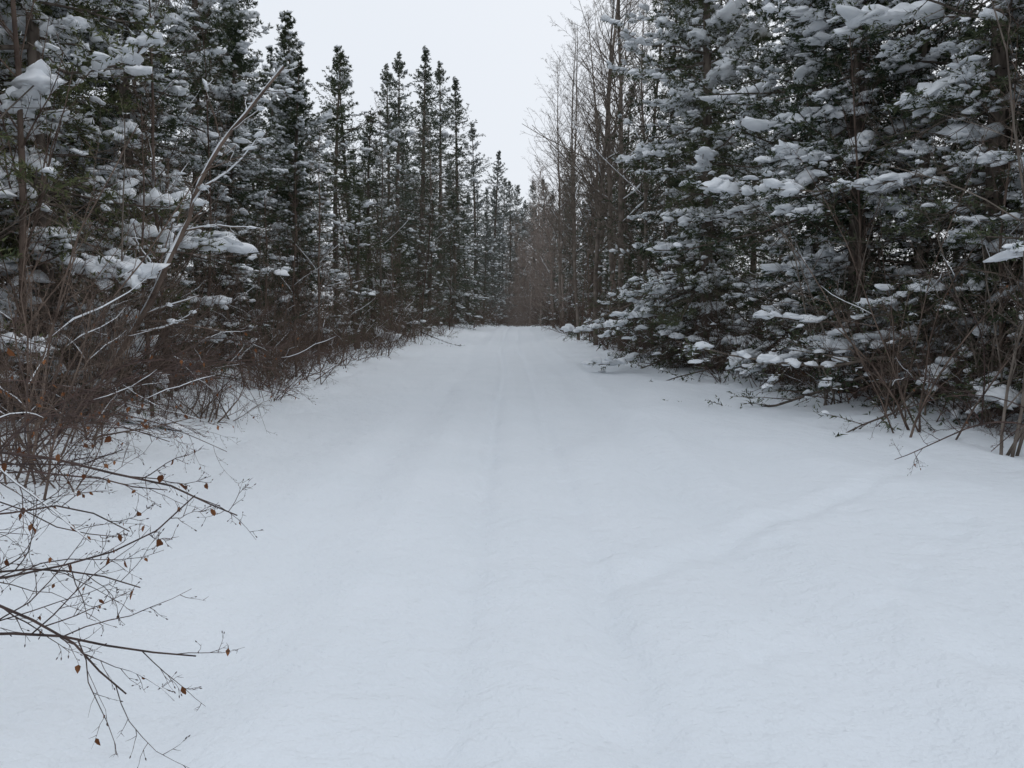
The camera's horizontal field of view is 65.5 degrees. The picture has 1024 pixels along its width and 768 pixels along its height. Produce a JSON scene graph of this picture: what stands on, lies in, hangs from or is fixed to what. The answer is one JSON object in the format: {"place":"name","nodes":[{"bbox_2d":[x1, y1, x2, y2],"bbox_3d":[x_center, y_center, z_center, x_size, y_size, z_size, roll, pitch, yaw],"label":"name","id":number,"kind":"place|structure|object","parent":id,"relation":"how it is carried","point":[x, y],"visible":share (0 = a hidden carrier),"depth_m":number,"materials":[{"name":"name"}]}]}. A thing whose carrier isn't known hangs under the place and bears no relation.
{"place":"outdoors","nodes":[
{"label":"outdoors","id":0,"kind":"place"},
{"bbox_2d":[0,322,1023,767],"bbox_3d":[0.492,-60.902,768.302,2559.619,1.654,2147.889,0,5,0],"label":"snow ground","id":1,"kind":"structure","parent":0,"point":[514,546],"depth_m":4.93,"materials":[{"name":"snow"}]},
{"bbox_2d":[0,130,57,407],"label":"spruce tree","id":2,"kind":"object","parent":1,"relation":"on","point":[10,334],"visible":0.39,"depth_m":8.08,"materials":[{"name":"green plant"}]},
{"bbox_2d":[0,51,84,278],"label":"willow sapling","id":3,"kind":"object","parent":1,"relation":"on","point":[2,115],"visible":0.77,"depth_m":8.30,"materials":[{"name":"brown plant"}]},
{"bbox_2d":[0,0,160,414],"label":"birch tree","id":4,"kind":"object","parent":1,"relation":"on","point":[21,152],"visible":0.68,"depth_m":9.36,"materials":[{"name":"brown plant"}]},
{"bbox_2d":[0,0,231,373],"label":"spruce tree","id":5,"kind":"object","parent":1,"relation":"on","point":[134,182],"visible":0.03,"depth_m":13.07,"materials":[{"name":"green plant"}]},
{"bbox_2d":[0,3,241,369],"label":"spruce tree","id":6,"kind":"object","parent":1,"relation":"on","point":[107,145],"visible":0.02,"depth_m":15.47,"materials":[{"name":"green plant"}]},
{"bbox_2d":[0,0,257,429],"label":"spruce tree","id":7,"kind":"object","parent":1,"relation":"on","point":[35,72],"visible":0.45,"depth_m":10.73,"materials":[{"name":"green plant"}]},
{"bbox_2d":[0,168,262,399],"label":"willow sapling","id":8,"kind":"object","parent":1,"relation":"on","point":[177,286],"visible":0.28,"depth_m":11.87,"materials":[{"name":"brown plant"}]},
{"bbox_2d":[0,316,263,767],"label":"alder bush","id":9,"kind":"object","parent":1,"relation":"on","point":[159,478],"visible":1,"depth_m":3.21,"materials":[{"name":"brown plant"}]},
{"bbox_2d":[17,48,254,423],"bbox_3d":[-5.074,-1.661,10.382,2.279,4.553,3.255,2,5,23],"label":"willow sapling","id":10,"kind":"object","parent":1,"relation":"on","point":[117,306],"visible":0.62,"depth_m":10.11,"materials":[{"name":"brown plant"}]},
{"bbox_2d":[72,0,206,362],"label":"tree","id":11,"kind":"object","parent":1,"relation":"on","point":[147,84],"visible":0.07,"depth_m":17.75,"materials":[{"name":"brown plant"}]},
{"bbox_2d":[0,97,282,427],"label":"willow sapling","id":12,"kind":"object","parent":1,"relation":"on","point":[81,346],"visible":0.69,"depth_m":9.01,"materials":[{"name":"brown plant"}]},
{"bbox_2d":[1,0,290,380],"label":"spruce tree","id":13,"kind":"object","parent":1,"relation":"on","point":[176,121],"visible":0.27,"depth_m":15.00,"materials":[{"name":"green plant"}]},
{"bbox_2d":[100,79,207,416],"bbox_3d":[-4.907,-1.737,10.887,1.305,4.684,1.228,1,5,15],"label":"spruce tree","id":14,"kind":"object","parent":1,"relation":"on","point":[141,253],"visible":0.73,"depth_m":10.76,"materials":[{"name":"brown plant"}]},
{"bbox_2d":[102,0,230,396],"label":"birch tree","id":15,"kind":"object","parent":1,"relation":"on","point":[152,156],"visible":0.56,"depth_m":12.57,"materials":[{"name":"brown plant"}]},
{"bbox_2d":[0,260,351,544],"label":"alder bush","id":16,"kind":"object","parent":1,"relation":"on","point":[91,400],"visible":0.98,"depth_m":6.54,"materials":[{"name":"brown plant"}]},
{"bbox_2d":[72,62,299,411],"bbox_3d":[-4.257,-1.690,9.897,3.348,4.625,1.534,0,5,0],"label":"leaning birch","id":17,"kind":"object","parent":1,"relation":"on","point":[178,238],"visible":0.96,"depth_m":9.99,"materials":[{"name":"grey plant"}]},
{"bbox_2d":[108,0,291,360],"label":"spruce tree","id":18,"kind":"object","parent":1,"relation":"on","point":[213,11],"visible":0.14,"depth_m":21.48,"materials":[{"name":"green plant"}]},
{"bbox_2d":[172,0,271,374],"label":"birch tree","id":19,"kind":"object","parent":1,"relation":"on","point":[210,202],"visible":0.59,"depth_m":15.82,"materials":[{"name":"brown plant"}]},
{"bbox_2d":[164,23,314,375],"bbox_3d":[-6.978,-4.090,19.296,5.108,9.035,4.054,3,6,35],"label":"spruce tree","id":20,"kind":"object","parent":1,"relation":"on","point":[238,51],"visible":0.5,"depth_m":19.00,"materials":[{"name":"green plant"}]},
{"bbox_2d":[164,0,350,351],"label":"spruce tree","id":21,"kind":"object","parent":1,"relation":"on","point":[245,14],"visible":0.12,"depth_m":27.48,"materials":[{"name":"green plant"}]},
{"bbox_2d":[0,67,515,498],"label":"undergrowth shrubs","id":22,"kind":"object","parent":1,"relation":"on","point":[324,347],"visible":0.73,"depth_m":11.28,"materials":[{"name":"brown plant"}]},
{"bbox_2d":[251,55,341,359],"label":"spruce tree","id":23,"kind":"object","parent":1,"relation":"on","point":[297,122],"visible":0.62,"depth_m":24.33,"materials":[{"name":"green plant"}]},
{"bbox_2d":[270,157,331,376],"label":"spruce tree","id":24,"kind":"object","parent":1,"relation":"on","point":[295,236],"visible":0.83,"depth_m":19.31,"materials":[{"name":"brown plant"}]},
{"bbox_2d":[246,10,375,349],"bbox_3d":[-7.422,-6.199,28.536,5.563,13.794,4.756,4,6,42],"label":"spruce tree","id":25,"kind":"object","parent":1,"relation":"on","point":[289,56],"visible":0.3,"depth_m":27.88,"materials":[{"name":"green plant"}]},
{"bbox_2d":[285,124,356,364],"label":"spruce tree","id":26,"kind":"object","parent":1,"relation":"on","point":[319,250],"visible":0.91,"depth_m":22.81,"materials":[{"name":"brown plant"}]},
{"bbox_2d":[275,51,417,345],"bbox_3d":[-7.358,-7.352,34.078,6.322,13.256,6.362,0,5,1],"label":"spruce tree","id":27,"kind":"object","parent":1,"relation":"on","point":[339,109],"visible":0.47,"depth_m":33.53,"materials":[{"name":"green plant"}]},
{"bbox_2d":[320,147,395,349],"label":"birch tree","id":28,"kind":"object","parent":1,"relation":"on","point":[349,247],"visible":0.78,"depth_m":29.44,"materials":[{"name":"brown plant"}]},
{"bbox_2d":[327,182,392,348],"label":"spruce tree","id":29,"kind":"object","parent":1,"relation":"on","point":[362,204],"visible":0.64,"depth_m":30.55,"materials":[{"name":"green plant"}]},
{"bbox_2d":[315,45,407,330],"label":"spruce tree","id":30,"kind":"object","parent":1,"relation":"on","point":[337,50],"visible":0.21,"depth_m":42.07,"materials":[{"name":"green plant"}]},
{"bbox_2d":[324,87,427,326],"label":"spruce tree","id":31,"kind":"object","parent":1,"relation":"on","point":[379,236],"visible":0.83,"depth_m":35.65,"materials":[{"name":"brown plant"}]},
{"bbox_2d":[377,213,404,329],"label":"birch tree","id":32,"kind":"object","parent":1,"relation":"on","point":[392,268],"visible":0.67,"depth_m":36.74,"materials":[{"name":"brown plant"}]},
{"bbox_2d":[330,63,454,318],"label":"spruce tree","id":33,"kind":"object","parent":1,"relation":"on","point":[383,95],"visible":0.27,"depth_m":50.69,"materials":[{"name":"green plant"}]},
{"bbox_2d":[321,110,464,345],"bbox_3d":[-6.554,-6.990,37.705,7.190,11.680,5.246,-3,5,-29],"label":"spruce tree","id":34,"kind":"object","parent":1,"relation":"on","point":[368,145],"visible":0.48,"depth_m":37.22,"materials":[{"name":"green plant"}]},
{"bbox_2d":[347,51,455,335],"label":"spruce tree","id":35,"kind":"object","parent":1,"relation":"on","point":[403,116],"visible":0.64,"depth_m":45.18,"materials":[{"name":"green plant"}]},
{"bbox_2d":[377,231,458,338],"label":"spruce tree","id":36,"kind":"object","parent":1,"relation":"on","point":[403,253],"visible":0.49,"depth_m":40.38,"materials":[{"name":"green plant"}]},
{"bbox_2d":[367,45,475,325],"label":"spruce tree","id":37,"kind":"object","parent":1,"relation":"on","point":[425,75],"visible":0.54,"depth_m":50.65,"materials":[{"name":"green plant"}]},
{"bbox_2d":[408,175,449,335],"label":"tree","id":38,"kind":"object","parent":1,"relation":"on","point":[424,289],"visible":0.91,"depth_m":42.40,"materials":[{"name":"brown plant"}]},
{"bbox_2d":[392,99,468,323],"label":"spruce tree","id":39,"kind":"object","parent":1,"relation":"on","point":[431,140],"visible":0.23,"depth_m":57.51,"materials":[{"name":"green plant"}]},
{"bbox_2d":[402,199,463,330],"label":"spruce tree","id":40,"kind":"object","parent":1,"relation":"on","point":[433,250],"visible":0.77,"depth_m":47.41,"materials":[{"name":"green plant"}]},
{"bbox_2d":[399,106,470,315],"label":"spruce tree","id":41,"kind":"object","parent":1,"relation":"on","point":[436,175],"visible":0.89,"depth_m":47.32,"materials":[{"name":"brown plant"}]},
{"bbox_2d":[437,223,459,329],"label":"tree","id":42,"kind":"object","parent":1,"relation":"on","point":[449,287],"visible":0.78,"depth_m":50.72,"materials":[{"name":"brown plant"}]},
{"bbox_2d":[434,148,470,320],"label":"spruce tree","id":43,"kind":"object","parent":1,"relation":"on","point":[457,212],"visible":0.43,"depth_m":59.14,"materials":[{"name":"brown plant"}]},
{"bbox_2d":[402,61,503,324],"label":"spruce tree","id":44,"kind":"object","parent":1,"relation":"on","point":[441,122],"visible":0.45,"depth_m":57.75,"materials":[{"name":"green plant"}]},
{"bbox_2d":[431,192,496,329],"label":"spruce tree","id":45,"kind":"object","parent":1,"relation":"on","point":[453,216],"visible":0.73,"depth_m":54.63,"materials":[{"name":"green plant"}]},
{"bbox_2d":[429,76,507,324],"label":"spruce tree","id":46,"kind":"object","parent":1,"relation":"on","point":[456,87],"visible":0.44,"depth_m":63.74,"materials":[{"name":"green plant"}]},
{"bbox_2d":[447,210,499,326],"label":"spruce tree","id":47,"kind":"object","parent":1,"relation":"on","point":[464,282],"visible":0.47,"depth_m":61.47,"materials":[{"name":"green plant"}]},
{"bbox_2d":[448,123,518,321],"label":"spruce tree","id":48,"kind":"object","parent":1,"relation":"on","point":[473,180],"visible":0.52,"depth_m":72.66,"materials":[{"name":"green plant"}]},
{"bbox_2d":[463,212,508,325],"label":"spruce tree","id":49,"kind":"object","parent":1,"relation":"on","point":[486,232],"visible":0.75,"depth_m":69.59,"materials":[{"name":"green plant"}]},
{"bbox_2d":[467,151,522,324],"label":"spruce tree","id":50,"kind":"object","parent":1,"relation":"on","point":[497,168],"visible":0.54,"depth_m":83.07,"materials":[{"name":"green plant"}]},
{"bbox_2d":[478,226,515,324],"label":"spruce tree","id":51,"kind":"object","parent":1,"relation":"on","point":[492,262],"visible":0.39,"depth_m":77.55,"materials":[{"name":"green plant"}]},
{"bbox_2d":[482,181,533,313],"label":"spruce tree","id":52,"kind":"object","parent":1,"relation":"on","point":[510,213],"visible":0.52,"depth_m":95.69,"materials":[{"name":"green plant"}]},
{"bbox_2d":[490,219,528,325],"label":"spruce tree","id":53,"kind":"object","parent":1,"relation":"on","point":[499,232],"visible":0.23,"depth_m":88.07,"materials":[{"name":"green plant"}]},
{"bbox_2d":[0,0,1022,339],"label":"distant forest","id":54,"kind":"object","parent":1,"relation":"on","point":[504,186],"visible":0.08,"depth_m":56.96,"materials":[{"name":"plant"}]},
{"bbox_2d":[486,275,547,326],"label":"undergrowth shrubs","id":55,"kind":"object","parent":1,"relation":"on","point":[513,321],"visible":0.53,"depth_m":82.78,"materials":[{"name":"brown plant"}]},
{"bbox_2d":[505,219,533,325],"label":"birch tree","id":56,"kind":"object","parent":1,"relation":"on","point":[520,265],"visible":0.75,"depth_m":89.72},
{"bbox_2d":[508,227,557,325],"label":"birch tree","id":57,"kind":"object","parent":1,"relation":"on","point":[531,256],"visible":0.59,"depth_m":81.46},
{"bbox_2d":[513,170,556,325],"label":"birch tree","id":58,"kind":"object","parent":1,"relation":"on","point":[526,243],"visible":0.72,"depth_m":74.41,"materials":[{"name":"plant"}]},
{"bbox_2d":[507,179,566,325],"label":"birch tree","id":59,"kind":"object","parent":1,"relation":"on","point":[538,280],"visible":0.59,"depth_m":67.88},
{"bbox_2d":[520,155,577,326],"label":"birch tree","id":60,"kind":"object","parent":1,"relation":"on","point":[551,269],"visible":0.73,"depth_m":61.75,"materials":[{"name":"plant"}]},
{"bbox_2d":[521,52,588,330],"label":"poplar tree","id":61,"kind":"object","parent":1,"relation":"on","point":[559,257],"visible":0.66,"depth_m":51.45,"materials":[{"name":"brown plant"}]},
{"bbox_2d":[542,171,584,324],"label":"birch tree","id":62,"kind":"object","parent":1,"relation":"on","point":[562,284],"visible":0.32,"depth_m":55.80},
{"bbox_2d":[537,146,589,325],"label":"spruce tree","id":63,"kind":"object","parent":1,"relation":"on","point":[567,239],"visible":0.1,"depth_m":64.97,"materials":[{"name":"green plant"}]},
{"bbox_2d":[541,210,586,324],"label":"spruce tree","id":64,"kind":"object","parent":1,"relation":"on","point":[569,267],"visible":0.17,"depth_m":59.15,"materials":[{"name":"green plant"}]},
{"bbox_2d":[531,4,607,339],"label":"poplar tree","id":65,"kind":"object","parent":1,"relation":"on","point":[574,238],"visible":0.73,"depth_m":41.30,"materials":[{"name":"brown plant"}]},
{"bbox_2d":[533,20,617,326],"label":"poplar tree","id":66,"kind":"object","parent":1,"relation":"on","point":[572,149],"visible":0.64,"depth_m":48.32,"materials":[{"name":"brown plant"}]},
{"bbox_2d":[553,209,600,335],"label":"birch tree","id":67,"kind":"object","parent":1,"relation":"on","point":[580,278],"visible":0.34,"depth_m":45.84,"materials":[{"name":"brown plant"}]},
{"bbox_2d":[550,191,616,332],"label":"spruce tree","id":68,"kind":"object","parent":1,"relation":"on","point":[590,257],"visible":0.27,"depth_m":47.73,"materials":[{"name":"green plant"}]},
{"bbox_2d":[535,111,633,327],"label":"spruce tree","id":69,"kind":"object","parent":1,"relation":"on","point":[582,204],"visible":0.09,"depth_m":54.47,"materials":[{"name":"green plant"}]},
{"bbox_2d":[569,206,606,341],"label":"birch tree","id":70,"kind":"object","parent":1,"relation":"on","point":[588,295],"visible":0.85,"depth_m":39.62,"materials":[{"name":"brown plant"}]},
{"bbox_2d":[533,0,651,344],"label":"poplar tree","id":71,"kind":"object","parent":1,"relation":"on","point":[596,260],"visible":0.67,"depth_m":35.71,"materials":[{"name":"brown plant"}]},
{"bbox_2d":[521,0,665,342],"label":"poplar tree","id":72,"kind":"object","parent":1,"relation":"on","point":[609,185],"visible":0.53,"depth_m":37.03,"materials":[{"name":"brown plant"}]},
{"bbox_2d":[558,0,645,324],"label":"poplar tree","id":73,"kind":"object","parent":1,"relation":"on","point":[590,111],"visible":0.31,"depth_m":49.72,"materials":[{"name":"brown plant"}]},
{"bbox_2d":[545,0,660,315],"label":"poplar tree","id":74,"kind":"object","parent":1,"relation":"on","point":[593,223],"visible":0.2,"depth_m":43.25,"materials":[{"name":"brown plant"}]},
{"bbox_2d":[576,178,634,348],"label":"birch tree","id":75,"kind":"object","parent":1,"relation":"on","point":[612,267],"visible":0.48,"depth_m":34.87,"materials":[{"name":"brown plant"}]},
{"bbox_2d":[568,84,673,340],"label":"spruce tree","id":76,"kind":"object","parent":1,"relation":"on","point":[624,190],"visible":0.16,"depth_m":40.52,"materials":[{"name":"green plant"}]},
{"bbox_2d":[553,0,689,350],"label":"poplar tree","id":77,"kind":"object","parent":1,"relation":"on","point":[620,199],"visible":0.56,"depth_m":32.80,"materials":[{"name":"brown plant"}]},
{"bbox_2d":[596,191,653,345],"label":"spruce tree","id":78,"kind":"object","parent":1,"relation":"on","point":[629,263],"visible":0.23,"depth_m":35.40,"materials":[{"name":"green plant"}]},
{"bbox_2d":[564,0,686,348],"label":"poplar tree","id":79,"kind":"object","parent":1,"relation":"on","point":[642,93],"visible":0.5,"depth_m":29.20,"materials":[{"name":"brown plant"}]},
{"bbox_2d":[575,0,677,345],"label":"poplar tree","id":80,"kind":"object","parent":1,"relation":"on","point":[655,122],"visible":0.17,"depth_m":34.36,"materials":[{"name":"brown plant"}]},
{"bbox_2d":[631,178,686,357],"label":"birch tree","id":81,"kind":"object","parent":1,"relation":"on","point":[665,270],"visible":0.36,"depth_m":25.85,"materials":[{"name":"brown plant"}]},
{"bbox_2d":[583,0,737,348],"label":"spruce tree","id":82,"kind":"object","parent":1,"relation":"on","point":[635,193],"visible":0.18,"depth_m":30.75,"materials":[{"name":"green plant"}]},
{"bbox_2d":[583,0,790,360],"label":"spruce tree","id":83,"kind":"object","parent":1,"relation":"on","point":[643,215],"visible":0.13,"depth_m":26.65,"materials":[{"name":"green plant"}]},
{"bbox_2d":[560,0,845,373],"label":"spruce tree","id":84,"kind":"object","parent":1,"relation":"on","point":[720,24],"visible":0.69,"depth_m":22.70,"materials":[{"name":"green plant"}]},
{"bbox_2d":[523,162,1023,438],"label":"undergrowth shrubs","id":85,"kind":"object","parent":1,"relation":"on","point":[771,369],"visible":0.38,"depth_m":18.01,"materials":[{"name":"brown plant"}]},
{"bbox_2d":[610,0,974,384],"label":"spruce tree","id":86,"kind":"object","parent":1,"relation":"on","point":[787,51],"visible":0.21,"depth_m":19.64,"materials":[{"name":"green plant"}]},
{"bbox_2d":[746,140,900,405],"bbox_3d":[5.582,-2.053,14.120,2.604,5.204,3.720,3,5,32],"label":"willow sapling","id":87,"kind":"object","parent":1,"relation":"on","point":[811,328],"visible":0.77,"depth_m":14.34,"materials":[{"name":"brown plant"}]},
{"bbox_2d":[635,0,1023,395],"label":"spruce tree","id":88,"kind":"object","parent":1,"relation":"on","point":[819,34],"visible":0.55,"depth_m":15.49,"materials":[{"name":"green plant"}]},
{"bbox_2d":[663,0,1023,436],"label":"spruce tree","id":89,"kind":"object","parent":1,"relation":"on","point":[959,83],"visible":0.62,"depth_m":12.51,"materials":[{"name":"green plant"}]},
{"bbox_2d":[817,0,920,397],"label":"birch tree","id":90,"kind":"object","parent":1,"relation":"on","point":[859,265],"visible":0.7,"depth_m":14.36,"materials":[{"name":"brown plant"}]},
{"bbox_2d":[754,107,1023,421],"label":"willow sapling","id":91,"kind":"object","parent":1,"relation":"on","point":[893,354],"visible":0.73,"depth_m":12.25,"materials":[{"name":"brown plant"}]},
{"bbox_2d":[766,0,1022,365],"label":"spruce tree","id":92,"kind":"object","parent":1,"relation":"on","point":[906,245],"visible":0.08,"depth_m":17.51,"materials":[{"name":"green plant"}]},
{"bbox_2d":[776,133,1023,439],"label":"willow sapling","id":93,"kind":"object","parent":1,"relation":"on","point":[926,372],"visible":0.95,"depth_m":11.02,"materials":[{"name":"brown plant"}]},
{"bbox_2d":[829,0,1016,394],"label":"poplar tree","id":94,"kind":"object","parent":1,"relation":"on","point":[924,50],"visible":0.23,"depth_m":15.30,"materials":[{"name":"brown plant"}]},
{"bbox_2d":[829,1,1023,394],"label":"spruce tree","id":95,"kind":"object","parent":1,"relation":"on","point":[918,144],"visible":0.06,"depth_m":14.20,"materials":[{"name":"green plant"}]},
{"bbox_2d":[838,254,1023,475],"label":"alder bush","id":96,"kind":"object","parent":1,"relation":"on","point":[980,422],"visible":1,"depth_m":8.98,"materials":[{"name":"brown plant"}]},
{"bbox_2d":[862,0,1023,456],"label":"willow sapling","id":97,"kind":"object","parent":1,"relation":"on","point":[1011,450],"visible":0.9,"depth_m":9.32,"materials":[{"name":"brown plant"}]},
{"bbox_2d":[883,150,1023,424],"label":"willow sapling","id":98,"kind":"object","parent":1,"relation":"on","point":[981,327],"visible":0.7,"depth_m":11.66,"materials":[{"name":"brown plant"}]},
{"bbox_2d":[934,145,1023,410],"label":"spruce tree","id":99,"kind":"object","parent":1,"relation":"on","point":[1017,247],"visible":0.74,"depth_m":11.16,"materials":[{"name":"green plant"}]},
{"bbox_2d":[934,104,1023,330],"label":"willow sapling","id":100,"kind":"object","parent":1,"relation":"on","point":[1006,211],"visible":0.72,"depth_m":9.46,"materials":[{"name":"brown plant"}]},
{"bbox_2d":[941,15,1023,381],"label":"spruce tree","id":101,"kind":"object","parent":1,"relation":"on","point":[970,235],"visible":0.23,"depth_m":10.17,"materials":[{"name":"green plant"}]},
{"bbox_2d":[944,1,1023,341],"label":"spruce tree","id":102,"kind":"object","parent":1,"relation":"on","point":[1007,171],"visible":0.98,"depth_m":8.76,"materials":[{"name":"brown plant"}]},
{"bbox_2d":[954,2,1023,415],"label":"birch tree","id":103,"kind":"object","parent":1,"relation":"on","point":[1007,182],"visible":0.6,"depth_m":11.70,"materials":[{"name":"brown plant"}]},
{"bbox_2d":[3,0,1023,320],"label":"sky","id":104,"kind":"structure","parent":0,"point":[496,49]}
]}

